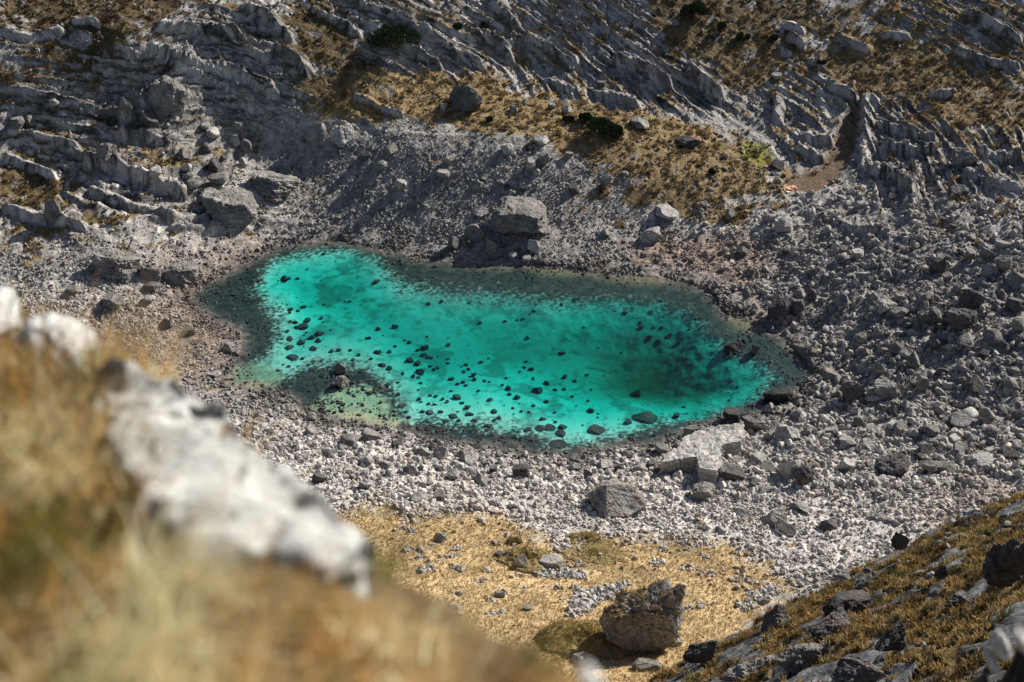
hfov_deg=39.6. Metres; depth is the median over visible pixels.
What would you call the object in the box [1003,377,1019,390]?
boulder
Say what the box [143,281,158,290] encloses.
boulder
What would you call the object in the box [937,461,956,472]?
boulder
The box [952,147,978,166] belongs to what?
boulder
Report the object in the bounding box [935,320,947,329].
boulder
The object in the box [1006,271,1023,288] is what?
boulder
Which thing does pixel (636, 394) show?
submerged boulder
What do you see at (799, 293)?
boulder
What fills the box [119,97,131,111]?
boulder
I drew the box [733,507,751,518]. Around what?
boulder
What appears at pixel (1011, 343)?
boulder
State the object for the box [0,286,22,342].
foreground rock
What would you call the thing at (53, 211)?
boulder
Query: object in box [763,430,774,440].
boulder
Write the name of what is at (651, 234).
boulder
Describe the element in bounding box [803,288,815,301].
boulder
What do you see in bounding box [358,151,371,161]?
boulder
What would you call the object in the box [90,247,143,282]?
boulder
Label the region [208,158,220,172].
boulder
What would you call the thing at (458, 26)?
dwarf pine
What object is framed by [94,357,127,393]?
foreground rock
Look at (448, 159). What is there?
boulder
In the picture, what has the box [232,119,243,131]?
boulder
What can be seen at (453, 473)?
boulder
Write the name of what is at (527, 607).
meadow stone
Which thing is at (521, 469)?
boulder
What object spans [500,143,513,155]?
boulder
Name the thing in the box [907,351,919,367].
boulder
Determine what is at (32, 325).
foreground rock
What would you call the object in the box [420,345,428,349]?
submerged boulder
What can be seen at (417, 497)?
boulder
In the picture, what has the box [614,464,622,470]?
boulder
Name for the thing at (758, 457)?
boulder
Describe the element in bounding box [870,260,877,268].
boulder
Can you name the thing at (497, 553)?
meadow stone
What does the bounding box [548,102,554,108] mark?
boulder
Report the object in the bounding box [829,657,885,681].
spur crag
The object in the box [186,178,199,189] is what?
boulder
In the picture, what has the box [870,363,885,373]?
boulder
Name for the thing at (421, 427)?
submerged boulder
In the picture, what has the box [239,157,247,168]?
boulder
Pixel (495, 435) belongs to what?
submerged boulder
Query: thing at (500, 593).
meadow stone
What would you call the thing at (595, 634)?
turf bank
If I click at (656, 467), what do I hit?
boulder
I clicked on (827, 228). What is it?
boulder
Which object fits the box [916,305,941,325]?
boulder
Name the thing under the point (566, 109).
boulder
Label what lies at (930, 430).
boulder
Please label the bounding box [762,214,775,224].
boulder
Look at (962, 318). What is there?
boulder
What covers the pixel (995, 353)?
boulder
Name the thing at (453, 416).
submerged boulder
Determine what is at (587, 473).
boulder
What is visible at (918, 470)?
boulder
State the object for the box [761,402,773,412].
boulder
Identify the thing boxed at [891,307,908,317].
boulder
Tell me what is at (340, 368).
boulder
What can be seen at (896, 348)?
boulder
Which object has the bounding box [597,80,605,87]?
boulder
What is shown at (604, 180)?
boulder
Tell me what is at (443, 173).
boulder
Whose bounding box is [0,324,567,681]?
grassy hump ground
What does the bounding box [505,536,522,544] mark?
turf mound
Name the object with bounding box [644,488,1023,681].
spur grass
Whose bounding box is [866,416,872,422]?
boulder
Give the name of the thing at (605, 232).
boulder
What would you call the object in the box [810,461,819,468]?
boulder
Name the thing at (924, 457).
boulder
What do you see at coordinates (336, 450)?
boulder
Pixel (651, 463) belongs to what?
boulder
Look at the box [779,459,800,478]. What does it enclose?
boulder
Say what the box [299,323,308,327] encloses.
submerged boulder
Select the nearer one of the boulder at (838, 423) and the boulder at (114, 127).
the boulder at (838, 423)
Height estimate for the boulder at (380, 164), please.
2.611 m
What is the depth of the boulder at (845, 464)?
222.97 m
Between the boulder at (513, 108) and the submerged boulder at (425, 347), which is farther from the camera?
the boulder at (513, 108)
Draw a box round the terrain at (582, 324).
[0,0,1023,681]
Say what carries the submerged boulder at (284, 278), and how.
on the terrain at (582, 324)
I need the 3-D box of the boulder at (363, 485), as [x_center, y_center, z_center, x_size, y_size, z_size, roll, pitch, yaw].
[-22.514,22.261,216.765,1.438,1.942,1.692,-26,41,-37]
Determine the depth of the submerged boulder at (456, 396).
249.84 m
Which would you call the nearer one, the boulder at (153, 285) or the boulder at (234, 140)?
the boulder at (153, 285)
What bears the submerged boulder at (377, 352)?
on the terrain at (582, 324)
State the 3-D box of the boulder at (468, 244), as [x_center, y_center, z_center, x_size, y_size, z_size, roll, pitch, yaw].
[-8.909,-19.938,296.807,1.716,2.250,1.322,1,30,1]
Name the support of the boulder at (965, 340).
on the terrain at (582, 324)
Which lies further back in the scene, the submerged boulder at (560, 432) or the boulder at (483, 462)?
the submerged boulder at (560, 432)
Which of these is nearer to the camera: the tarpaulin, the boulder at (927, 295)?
the boulder at (927, 295)
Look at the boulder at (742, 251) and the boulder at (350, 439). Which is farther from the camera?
the boulder at (742, 251)
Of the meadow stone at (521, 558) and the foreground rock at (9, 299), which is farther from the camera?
the meadow stone at (521, 558)
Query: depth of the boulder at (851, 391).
243.02 m
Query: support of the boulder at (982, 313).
on the terrain at (582, 324)
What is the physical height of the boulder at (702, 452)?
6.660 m
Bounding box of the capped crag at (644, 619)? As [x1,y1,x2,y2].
[599,577,686,652]
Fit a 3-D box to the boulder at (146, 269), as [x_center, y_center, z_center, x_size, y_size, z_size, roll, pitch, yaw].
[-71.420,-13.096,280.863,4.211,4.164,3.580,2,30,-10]
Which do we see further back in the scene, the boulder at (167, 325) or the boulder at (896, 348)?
the boulder at (167, 325)
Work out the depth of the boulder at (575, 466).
227.28 m
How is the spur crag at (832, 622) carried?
on the terrain at (582, 324)
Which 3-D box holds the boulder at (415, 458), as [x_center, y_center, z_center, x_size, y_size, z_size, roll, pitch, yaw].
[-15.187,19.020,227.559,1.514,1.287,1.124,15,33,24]
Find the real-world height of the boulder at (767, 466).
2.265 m
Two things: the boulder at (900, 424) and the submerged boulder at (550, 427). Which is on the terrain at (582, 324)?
the boulder at (900, 424)
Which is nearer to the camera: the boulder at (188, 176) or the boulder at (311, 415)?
the boulder at (311, 415)
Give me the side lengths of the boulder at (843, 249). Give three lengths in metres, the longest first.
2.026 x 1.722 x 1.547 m
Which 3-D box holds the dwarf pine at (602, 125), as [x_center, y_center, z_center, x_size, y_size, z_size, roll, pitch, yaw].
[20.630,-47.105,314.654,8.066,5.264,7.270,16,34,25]
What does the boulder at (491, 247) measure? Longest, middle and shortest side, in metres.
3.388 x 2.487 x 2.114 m
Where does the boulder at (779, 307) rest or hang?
on the terrain at (582, 324)
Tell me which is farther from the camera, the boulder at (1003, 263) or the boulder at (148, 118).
the boulder at (148, 118)
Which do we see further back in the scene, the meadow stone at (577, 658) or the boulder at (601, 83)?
the boulder at (601, 83)
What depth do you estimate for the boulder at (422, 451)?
231.28 m
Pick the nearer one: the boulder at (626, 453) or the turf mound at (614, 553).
the turf mound at (614, 553)
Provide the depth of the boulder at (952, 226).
281.18 m
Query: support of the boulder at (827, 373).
on the terrain at (582, 324)
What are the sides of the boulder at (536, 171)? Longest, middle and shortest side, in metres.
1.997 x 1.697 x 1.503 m
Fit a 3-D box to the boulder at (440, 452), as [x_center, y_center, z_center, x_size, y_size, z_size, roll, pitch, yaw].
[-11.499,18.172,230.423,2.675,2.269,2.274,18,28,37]
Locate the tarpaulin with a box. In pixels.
[784,185,796,190]
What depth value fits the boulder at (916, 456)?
223.97 m
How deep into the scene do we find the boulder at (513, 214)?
296.27 m
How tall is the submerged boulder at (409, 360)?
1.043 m
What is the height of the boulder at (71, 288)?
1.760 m
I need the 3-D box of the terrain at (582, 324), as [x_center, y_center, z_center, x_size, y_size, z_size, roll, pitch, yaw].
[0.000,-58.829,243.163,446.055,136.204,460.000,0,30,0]
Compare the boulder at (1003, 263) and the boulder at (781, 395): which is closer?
the boulder at (781, 395)
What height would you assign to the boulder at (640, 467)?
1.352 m
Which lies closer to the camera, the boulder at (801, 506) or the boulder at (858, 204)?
the boulder at (801, 506)
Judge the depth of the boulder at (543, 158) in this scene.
307.64 m
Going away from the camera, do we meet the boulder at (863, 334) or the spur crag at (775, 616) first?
the spur crag at (775, 616)
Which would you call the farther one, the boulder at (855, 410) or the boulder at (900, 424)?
the boulder at (855, 410)
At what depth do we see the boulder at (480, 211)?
302.19 m
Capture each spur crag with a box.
[682,640,716,663]
[722,654,774,681]
[761,604,785,633]
[774,643,824,674]
[812,606,850,641]
[822,590,872,617]
[823,643,831,655]
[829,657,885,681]
[874,624,906,651]
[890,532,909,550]
[933,566,948,578]
[944,590,971,608]
[982,538,1023,587]
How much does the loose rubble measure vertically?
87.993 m
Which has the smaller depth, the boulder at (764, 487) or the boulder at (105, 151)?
the boulder at (764, 487)
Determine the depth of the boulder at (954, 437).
227.54 m
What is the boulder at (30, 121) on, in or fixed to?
on the terrain at (582, 324)
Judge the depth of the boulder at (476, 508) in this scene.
211.59 m
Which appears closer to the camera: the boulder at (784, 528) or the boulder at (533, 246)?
the boulder at (784, 528)
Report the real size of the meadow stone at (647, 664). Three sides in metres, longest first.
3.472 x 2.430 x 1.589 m
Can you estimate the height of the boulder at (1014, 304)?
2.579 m
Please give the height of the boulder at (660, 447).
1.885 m
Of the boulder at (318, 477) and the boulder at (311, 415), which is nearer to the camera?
the boulder at (318, 477)
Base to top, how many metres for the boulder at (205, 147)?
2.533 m
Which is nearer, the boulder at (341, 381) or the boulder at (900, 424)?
the boulder at (900, 424)
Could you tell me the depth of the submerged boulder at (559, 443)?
236.44 m
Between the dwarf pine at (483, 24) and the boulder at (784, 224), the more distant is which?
the dwarf pine at (483, 24)
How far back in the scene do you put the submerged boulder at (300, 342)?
266.34 m
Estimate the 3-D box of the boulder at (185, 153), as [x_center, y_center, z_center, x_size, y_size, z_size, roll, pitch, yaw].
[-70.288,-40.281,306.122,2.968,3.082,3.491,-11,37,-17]
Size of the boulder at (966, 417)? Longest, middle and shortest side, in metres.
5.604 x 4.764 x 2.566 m
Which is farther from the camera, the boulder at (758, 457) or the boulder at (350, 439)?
the boulder at (350, 439)
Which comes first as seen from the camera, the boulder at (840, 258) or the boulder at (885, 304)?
the boulder at (885, 304)
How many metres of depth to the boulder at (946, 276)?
267.19 m
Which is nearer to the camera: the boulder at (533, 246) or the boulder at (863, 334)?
the boulder at (863, 334)
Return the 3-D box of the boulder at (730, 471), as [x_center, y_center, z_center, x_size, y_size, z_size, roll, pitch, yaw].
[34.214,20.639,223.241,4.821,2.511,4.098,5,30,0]
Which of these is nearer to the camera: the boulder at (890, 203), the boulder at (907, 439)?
the boulder at (907, 439)
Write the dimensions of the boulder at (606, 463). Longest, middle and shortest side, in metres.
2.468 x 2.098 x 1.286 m
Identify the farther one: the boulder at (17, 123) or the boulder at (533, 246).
the boulder at (17, 123)
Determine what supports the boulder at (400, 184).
on the terrain at (582, 324)
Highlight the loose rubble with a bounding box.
[0,0,1023,681]
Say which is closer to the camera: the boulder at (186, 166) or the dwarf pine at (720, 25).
the boulder at (186, 166)
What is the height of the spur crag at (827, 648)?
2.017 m
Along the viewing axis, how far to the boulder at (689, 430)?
237.17 m
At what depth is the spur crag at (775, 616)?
120.46 m
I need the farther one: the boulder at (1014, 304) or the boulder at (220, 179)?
the boulder at (220, 179)
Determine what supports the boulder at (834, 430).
on the terrain at (582, 324)
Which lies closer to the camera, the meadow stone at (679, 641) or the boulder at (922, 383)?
the meadow stone at (679, 641)
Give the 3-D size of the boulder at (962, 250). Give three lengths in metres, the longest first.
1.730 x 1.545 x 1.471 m
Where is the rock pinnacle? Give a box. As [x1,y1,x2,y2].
[972,623,1023,681]
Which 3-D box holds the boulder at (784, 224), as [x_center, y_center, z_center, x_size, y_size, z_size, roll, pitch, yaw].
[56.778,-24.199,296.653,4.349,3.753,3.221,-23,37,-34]
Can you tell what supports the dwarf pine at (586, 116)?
on the terrain at (582, 324)
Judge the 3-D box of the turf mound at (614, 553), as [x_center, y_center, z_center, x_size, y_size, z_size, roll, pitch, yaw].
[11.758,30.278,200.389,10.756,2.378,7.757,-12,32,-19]
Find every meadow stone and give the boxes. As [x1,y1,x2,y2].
[494,550,505,556]
[495,590,505,596]
[514,554,527,566]
[523,605,531,609]
[538,554,562,566]
[571,652,597,666]
[632,658,661,671]
[671,638,682,646]
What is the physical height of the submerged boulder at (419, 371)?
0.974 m
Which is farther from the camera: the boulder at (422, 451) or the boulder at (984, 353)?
the boulder at (984, 353)
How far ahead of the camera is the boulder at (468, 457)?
229.11 m
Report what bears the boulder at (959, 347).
on the terrain at (582, 324)
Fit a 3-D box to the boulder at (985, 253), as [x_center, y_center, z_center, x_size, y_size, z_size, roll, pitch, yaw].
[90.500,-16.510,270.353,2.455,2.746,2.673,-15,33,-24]
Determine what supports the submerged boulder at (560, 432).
in the lake water
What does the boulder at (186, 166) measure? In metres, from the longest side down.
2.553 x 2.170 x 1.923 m
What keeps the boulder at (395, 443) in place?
on the terrain at (582, 324)
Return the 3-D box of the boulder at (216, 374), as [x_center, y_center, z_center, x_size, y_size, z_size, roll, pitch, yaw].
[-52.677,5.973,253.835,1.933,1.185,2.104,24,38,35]
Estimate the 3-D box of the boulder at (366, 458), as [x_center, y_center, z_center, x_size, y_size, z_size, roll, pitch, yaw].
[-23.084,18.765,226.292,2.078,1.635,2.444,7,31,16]
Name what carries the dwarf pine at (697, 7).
on the terrain at (582, 324)
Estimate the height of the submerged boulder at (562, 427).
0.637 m
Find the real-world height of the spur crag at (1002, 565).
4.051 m
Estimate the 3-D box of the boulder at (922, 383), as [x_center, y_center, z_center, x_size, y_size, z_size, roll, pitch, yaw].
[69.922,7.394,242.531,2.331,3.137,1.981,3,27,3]
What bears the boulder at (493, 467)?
on the terrain at (582, 324)
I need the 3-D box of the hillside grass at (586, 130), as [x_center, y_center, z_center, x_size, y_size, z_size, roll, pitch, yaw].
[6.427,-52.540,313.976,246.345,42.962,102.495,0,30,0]
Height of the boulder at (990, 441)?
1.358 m
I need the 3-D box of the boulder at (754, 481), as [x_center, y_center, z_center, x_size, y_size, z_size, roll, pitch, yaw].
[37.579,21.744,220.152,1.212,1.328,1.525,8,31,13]
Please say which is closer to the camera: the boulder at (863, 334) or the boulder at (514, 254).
the boulder at (863, 334)
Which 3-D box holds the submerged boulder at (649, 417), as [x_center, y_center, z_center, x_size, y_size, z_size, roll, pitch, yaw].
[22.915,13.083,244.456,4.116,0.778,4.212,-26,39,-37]
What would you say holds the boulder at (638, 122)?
on the terrain at (582, 324)
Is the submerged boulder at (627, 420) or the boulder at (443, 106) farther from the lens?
the boulder at (443, 106)
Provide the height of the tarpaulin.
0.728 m
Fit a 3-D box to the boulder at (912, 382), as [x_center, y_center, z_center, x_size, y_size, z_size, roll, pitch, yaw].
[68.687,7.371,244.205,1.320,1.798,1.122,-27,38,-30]
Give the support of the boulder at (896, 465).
on the terrain at (582, 324)
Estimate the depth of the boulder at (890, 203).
296.12 m
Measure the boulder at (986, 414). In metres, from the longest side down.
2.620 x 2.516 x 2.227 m
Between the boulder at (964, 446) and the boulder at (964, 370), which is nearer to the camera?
the boulder at (964, 446)
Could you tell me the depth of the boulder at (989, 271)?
263.07 m
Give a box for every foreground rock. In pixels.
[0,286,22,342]
[17,313,102,370]
[93,360,376,599]
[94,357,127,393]
[577,662,602,681]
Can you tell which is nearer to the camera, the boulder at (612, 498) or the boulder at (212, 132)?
the boulder at (612, 498)
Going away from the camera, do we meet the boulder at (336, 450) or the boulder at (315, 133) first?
the boulder at (336, 450)
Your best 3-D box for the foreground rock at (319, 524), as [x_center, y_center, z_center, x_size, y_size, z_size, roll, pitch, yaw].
[-0.444,0.271,2.276,0.415,0.836,1.407,-11,32,-18]
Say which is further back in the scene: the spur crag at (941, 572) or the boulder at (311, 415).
the boulder at (311, 415)
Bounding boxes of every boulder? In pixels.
[10,116,24,129]
[24,115,36,126]
[44,199,61,222]
[48,98,60,106]
[67,285,79,294]
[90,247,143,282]
[96,143,117,162]
[103,291,123,308]
[111,125,117,130]
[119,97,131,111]
[139,110,157,125]
[140,263,160,281]
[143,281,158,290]
[144,295,154,301]
[147,74,188,116]
[149,165,161,177]
[160,319,171,329]
[161,261,198,285]
[178,148,191,158]
[181,163,191,170]
[182,173,192,179]
[183,327,195,334]
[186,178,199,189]
[200,121,209,129]
[200,187,258,226]
[201,142,210,152]
[206,126,219,138]
[207,173,228,185]
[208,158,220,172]
[210,370,220,378]
[219,155,226,160]
[223,342,237,352]
[230,134,239,148]
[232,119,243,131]
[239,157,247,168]
[240,139,251,152]
[249,170,300,201]
[280,275,288,280]
[286,354,298,360]
[297,339,304,344]
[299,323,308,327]
[305,123,325,143]
[305,426,316,435]
[306,412,315,419]
[312,473,326,482]
[315,331,324,336]
[327,448,338,454]
[329,123,353,147]
[333,375,349,387]
[335,363,345,373]
[337,444,348,450]
[340,434,362,445]
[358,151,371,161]
[359,481,369,489]
[360,428,381,442]
[360,452,371,464]
[373,350,381,354]
[374,157,386,170]
[379,460,390,469]
[383,142,396,156]
[391,439,402,447]
[394,178,406,190]
[403,466,416,475]
[405,357,413,362]
[410,492,425,502]
[413,456,421,461]
[415,368,424,374]
[415,425,423,430]
[415,446,429,456]
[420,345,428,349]
[426,410,433,414]
[433,446,447,459]
[434,490,445,500]
[434,532,447,542]
[437,169,448,178]
[437,426,445,430]
[440,103,446,110]
[445,155,452,164]
[445,468,459,479]
[448,85,482,111]
[448,236,458,249]
[448,413,457,418]
[452,394,461,398]
[454,463,463,469]
[459,451,478,464]
[464,224,486,242]
[465,240,472,248]
[468,504,479,511]
[470,443,480,448]
[471,179,482,189]
[471,206,488,216]
[476,473,489,485]
[481,460,489,465]
[485,240,496,253]
[489,464,496,471]
[490,196,547,233]
[491,432,498,437]
[497,179,504,185]
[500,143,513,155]
[500,240,506,248]
[503,440,519,448]
[508,251,518,258]
[509,105,517,113]
[512,463,529,477]
[520,186,526,191]
[521,254,530,261]
[524,435,532,439]
[525,143,533,151]
[526,157,535,171]
[527,240,539,253]
[532,167,539,174]
[532,387,542,393]
[533,135,548,145]
[535,425,544,431]
[538,153,549,164]
[544,470,556,475]
[545,424,555,430]
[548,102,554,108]
[549,439,566,448]
[555,430,565,435]
[558,424,566,429]
[561,105,571,113]
[565,151,573,159]
[569,182,578,193]
[571,463,581,470]
[584,470,591,477]
[585,479,647,518]
[588,424,604,434]
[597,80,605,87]
[598,175,610,186]
[600,459,614,467]
[601,229,609,235]
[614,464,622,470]
[621,170,628,176]
[621,450,632,457]
[624,418,631,423]
[630,116,648,128]
[630,390,640,397]
[631,410,657,423]
[633,463,646,471]
[639,226,661,242]
[646,458,655,467]
[653,442,667,452]
[654,465,659,470]
[656,203,678,219]
[659,421,746,482]
[676,135,700,148]
[684,426,698,435]
[692,481,715,501]
[700,201,707,207]
[715,525,726,533]
[718,462,745,480]
[723,341,744,356]
[723,406,748,421]
[725,208,735,219]
[731,455,741,462]
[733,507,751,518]
[737,246,747,255]
[742,415,763,430]
[746,269,755,277]
[750,451,766,464]
[751,477,758,485]
[752,345,760,353]
[757,483,770,492]
[759,460,773,471]
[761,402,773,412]
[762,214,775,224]
[763,386,793,402]
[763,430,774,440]
[764,509,787,525]
[768,297,791,319]
[771,72,781,79]
[772,159,784,169]
[774,216,792,232]
[774,519,795,536]
[775,177,782,182]
[775,426,799,440]
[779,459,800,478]
[781,250,788,255]
[790,407,801,416]
[791,299,804,315]
[792,288,804,298]
[792,465,814,485]
[793,501,808,513]
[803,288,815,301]
[803,426,814,434]
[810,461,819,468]
[820,519,836,530]
[821,367,837,380]
[823,225,830,232]
[825,427,837,436]
[833,293,848,307]
[834,253,846,262]
[835,422,846,427]
[837,457,854,469]
[839,246,847,252]
[839,435,855,446]
[840,381,865,403]
[850,248,863,259]
[850,407,860,413]
[853,200,866,209]
[853,416,864,426]
[856,272,868,282]
[856,332,867,339]
[858,472,873,479]
[863,423,878,431]
[863,461,873,466]
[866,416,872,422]
[869,292,877,299]
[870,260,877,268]
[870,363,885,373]
[871,282,879,288]
[874,378,897,399]
[875,430,884,438]
[875,453,910,477]
[877,295,897,313]
[884,270,892,278]
[887,200,895,206]
[889,341,905,355]
[890,268,896,273]
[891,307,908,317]
[894,292,902,299]
[894,419,908,431]
[904,257,912,261]
[904,322,911,328]
[904,437,913,442]
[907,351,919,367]
[907,417,916,424]
[909,379,915,387]
[913,453,922,459]
[915,468,923,473]
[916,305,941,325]
[917,375,928,391]
[918,441,935,455]
[920,454,928,460]
[921,424,939,436]
[922,292,932,300]
[923,460,936,472]
[928,336,947,348]
[929,257,945,274]
[935,277,943,285]
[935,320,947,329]
[936,368,948,375]
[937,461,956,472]
[942,272,952,280]
[946,307,977,329]
[947,184,968,196]
[949,223,956,229]
[949,433,960,442]
[950,407,978,427]
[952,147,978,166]
[953,400,960,406]
[953,442,969,450]
[956,248,964,255]
[956,345,962,350]
[957,332,973,347]
[958,289,985,309]
[961,366,969,372]
[963,248,975,259]
[968,374,984,391]
[970,451,992,467]
[977,207,984,214]
[978,349,989,357]
[978,407,994,420]
[980,247,996,258]
[980,310,985,317]
[981,263,997,279]
[982,328,1005,345]
[985,424,1002,438]
[986,437,994,445]
[992,350,998,356]
[994,240,1009,247]
[995,341,1009,352]
[996,255,1011,271]
[997,289,1007,299]
[998,445,1023,457]
[999,405,1006,411]
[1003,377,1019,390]
[1005,297,1023,311]
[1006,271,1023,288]
[1007,367,1019,374]
[1008,340,1014,347]
[1011,316,1023,330]
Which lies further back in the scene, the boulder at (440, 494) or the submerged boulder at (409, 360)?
the submerged boulder at (409, 360)
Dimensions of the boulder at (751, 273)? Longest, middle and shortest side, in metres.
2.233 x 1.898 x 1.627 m
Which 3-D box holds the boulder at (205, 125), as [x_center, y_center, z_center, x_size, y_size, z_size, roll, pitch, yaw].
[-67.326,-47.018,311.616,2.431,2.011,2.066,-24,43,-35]
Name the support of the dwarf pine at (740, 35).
on the terrain at (582, 324)
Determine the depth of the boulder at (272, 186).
305.33 m
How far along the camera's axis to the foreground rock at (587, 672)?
1.08 m
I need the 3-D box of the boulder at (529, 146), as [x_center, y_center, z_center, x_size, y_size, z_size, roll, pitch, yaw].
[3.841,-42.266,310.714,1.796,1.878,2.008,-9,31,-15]
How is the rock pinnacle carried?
on the grassy hump ground at (498, 659)
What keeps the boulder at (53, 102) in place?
on the terrain at (582, 324)
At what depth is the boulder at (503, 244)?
295.91 m
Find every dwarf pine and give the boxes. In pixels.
[365,21,420,51]
[452,23,462,29]
[480,20,489,28]
[486,116,492,121]
[562,115,574,121]
[578,112,595,122]
[585,116,624,138]
[679,0,707,18]
[708,168,716,173]
[716,21,726,31]
[736,31,750,40]
[768,34,777,42]
[816,59,826,64]
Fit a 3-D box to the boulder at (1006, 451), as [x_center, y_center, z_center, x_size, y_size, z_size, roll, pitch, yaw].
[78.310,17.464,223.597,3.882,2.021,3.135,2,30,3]
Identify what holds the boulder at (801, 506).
on the terrain at (582, 324)
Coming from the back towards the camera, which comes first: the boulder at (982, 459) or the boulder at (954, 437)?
the boulder at (954, 437)
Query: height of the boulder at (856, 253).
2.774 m
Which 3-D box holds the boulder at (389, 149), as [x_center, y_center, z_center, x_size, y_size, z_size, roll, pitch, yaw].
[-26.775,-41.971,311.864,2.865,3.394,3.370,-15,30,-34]
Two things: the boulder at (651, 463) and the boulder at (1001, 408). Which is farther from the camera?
the boulder at (1001, 408)
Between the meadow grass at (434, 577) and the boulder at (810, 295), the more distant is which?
the boulder at (810, 295)
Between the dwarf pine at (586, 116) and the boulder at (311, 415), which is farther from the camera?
the dwarf pine at (586, 116)
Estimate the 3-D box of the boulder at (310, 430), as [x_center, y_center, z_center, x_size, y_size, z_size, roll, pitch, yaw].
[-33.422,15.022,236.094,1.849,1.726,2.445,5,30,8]
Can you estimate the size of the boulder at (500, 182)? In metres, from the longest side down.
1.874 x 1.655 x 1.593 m
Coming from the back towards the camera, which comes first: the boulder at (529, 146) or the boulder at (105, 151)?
the boulder at (529, 146)
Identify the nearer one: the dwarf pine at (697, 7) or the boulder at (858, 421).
the boulder at (858, 421)
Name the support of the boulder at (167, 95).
on the terrain at (582, 324)
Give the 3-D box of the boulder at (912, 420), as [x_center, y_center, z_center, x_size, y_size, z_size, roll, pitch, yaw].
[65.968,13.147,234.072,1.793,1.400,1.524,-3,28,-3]
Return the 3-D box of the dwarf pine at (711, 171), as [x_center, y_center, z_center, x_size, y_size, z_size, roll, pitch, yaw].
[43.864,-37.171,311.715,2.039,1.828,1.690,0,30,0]
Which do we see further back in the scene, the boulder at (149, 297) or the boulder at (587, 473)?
the boulder at (149, 297)
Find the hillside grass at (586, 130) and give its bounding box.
[0,0,1023,262]
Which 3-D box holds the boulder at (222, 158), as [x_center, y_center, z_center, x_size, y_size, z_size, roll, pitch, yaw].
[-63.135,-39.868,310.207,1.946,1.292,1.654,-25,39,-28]
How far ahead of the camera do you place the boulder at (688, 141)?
317.38 m
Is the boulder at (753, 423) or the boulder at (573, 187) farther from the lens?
the boulder at (573, 187)
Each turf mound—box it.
[496,545,561,573]
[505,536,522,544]
[561,542,629,564]
[565,530,612,544]
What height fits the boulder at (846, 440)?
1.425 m
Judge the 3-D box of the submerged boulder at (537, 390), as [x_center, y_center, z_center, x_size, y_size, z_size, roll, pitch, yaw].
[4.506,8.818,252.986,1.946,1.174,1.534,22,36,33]
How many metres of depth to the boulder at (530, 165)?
306.61 m
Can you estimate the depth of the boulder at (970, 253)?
270.48 m
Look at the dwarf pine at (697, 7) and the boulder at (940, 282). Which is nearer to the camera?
the boulder at (940, 282)
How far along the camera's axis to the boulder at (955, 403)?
237.82 m
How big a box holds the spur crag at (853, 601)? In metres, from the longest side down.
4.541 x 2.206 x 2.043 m
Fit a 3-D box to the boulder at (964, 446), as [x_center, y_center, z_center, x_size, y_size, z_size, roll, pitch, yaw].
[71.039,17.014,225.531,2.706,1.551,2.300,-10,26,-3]
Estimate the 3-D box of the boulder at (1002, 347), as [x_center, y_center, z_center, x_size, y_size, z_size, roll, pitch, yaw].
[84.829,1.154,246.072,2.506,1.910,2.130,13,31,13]
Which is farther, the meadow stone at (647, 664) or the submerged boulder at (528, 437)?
the submerged boulder at (528, 437)
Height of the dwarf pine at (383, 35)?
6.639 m
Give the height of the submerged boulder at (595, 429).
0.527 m
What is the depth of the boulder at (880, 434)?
232.09 m
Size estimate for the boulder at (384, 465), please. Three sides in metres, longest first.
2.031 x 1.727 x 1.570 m
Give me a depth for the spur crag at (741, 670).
102.68 m
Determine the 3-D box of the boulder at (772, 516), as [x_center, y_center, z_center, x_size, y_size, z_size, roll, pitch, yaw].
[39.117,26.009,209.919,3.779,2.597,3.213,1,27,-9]
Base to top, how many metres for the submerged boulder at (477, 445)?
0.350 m
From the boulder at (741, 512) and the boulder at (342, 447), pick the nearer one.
the boulder at (741, 512)
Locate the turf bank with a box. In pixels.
[533,618,638,659]
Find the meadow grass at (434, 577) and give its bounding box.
[336,496,799,681]
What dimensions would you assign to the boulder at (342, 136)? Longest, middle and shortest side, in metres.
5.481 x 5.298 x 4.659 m
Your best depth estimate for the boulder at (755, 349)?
261.38 m
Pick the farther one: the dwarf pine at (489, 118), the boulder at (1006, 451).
the dwarf pine at (489, 118)
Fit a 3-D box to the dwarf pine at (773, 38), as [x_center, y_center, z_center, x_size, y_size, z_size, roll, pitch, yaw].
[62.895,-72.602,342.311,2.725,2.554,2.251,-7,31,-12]
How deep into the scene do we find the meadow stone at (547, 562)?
196.13 m
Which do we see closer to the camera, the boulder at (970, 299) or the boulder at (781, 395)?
the boulder at (781, 395)
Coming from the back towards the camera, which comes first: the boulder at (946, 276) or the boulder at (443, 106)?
the boulder at (443, 106)
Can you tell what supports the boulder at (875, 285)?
on the terrain at (582, 324)
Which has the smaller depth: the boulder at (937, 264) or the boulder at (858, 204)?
the boulder at (937, 264)
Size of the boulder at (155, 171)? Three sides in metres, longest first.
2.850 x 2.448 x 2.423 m
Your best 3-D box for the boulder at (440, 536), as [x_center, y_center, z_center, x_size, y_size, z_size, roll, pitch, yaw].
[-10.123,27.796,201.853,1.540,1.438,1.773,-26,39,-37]
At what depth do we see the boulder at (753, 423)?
237.69 m
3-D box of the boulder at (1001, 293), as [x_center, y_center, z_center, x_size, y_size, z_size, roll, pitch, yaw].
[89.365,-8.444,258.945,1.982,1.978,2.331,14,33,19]
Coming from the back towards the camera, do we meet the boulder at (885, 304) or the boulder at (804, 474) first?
the boulder at (885, 304)
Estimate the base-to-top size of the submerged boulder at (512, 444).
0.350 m
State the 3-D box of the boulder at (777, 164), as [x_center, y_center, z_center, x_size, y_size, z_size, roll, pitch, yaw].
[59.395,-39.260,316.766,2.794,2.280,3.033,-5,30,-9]

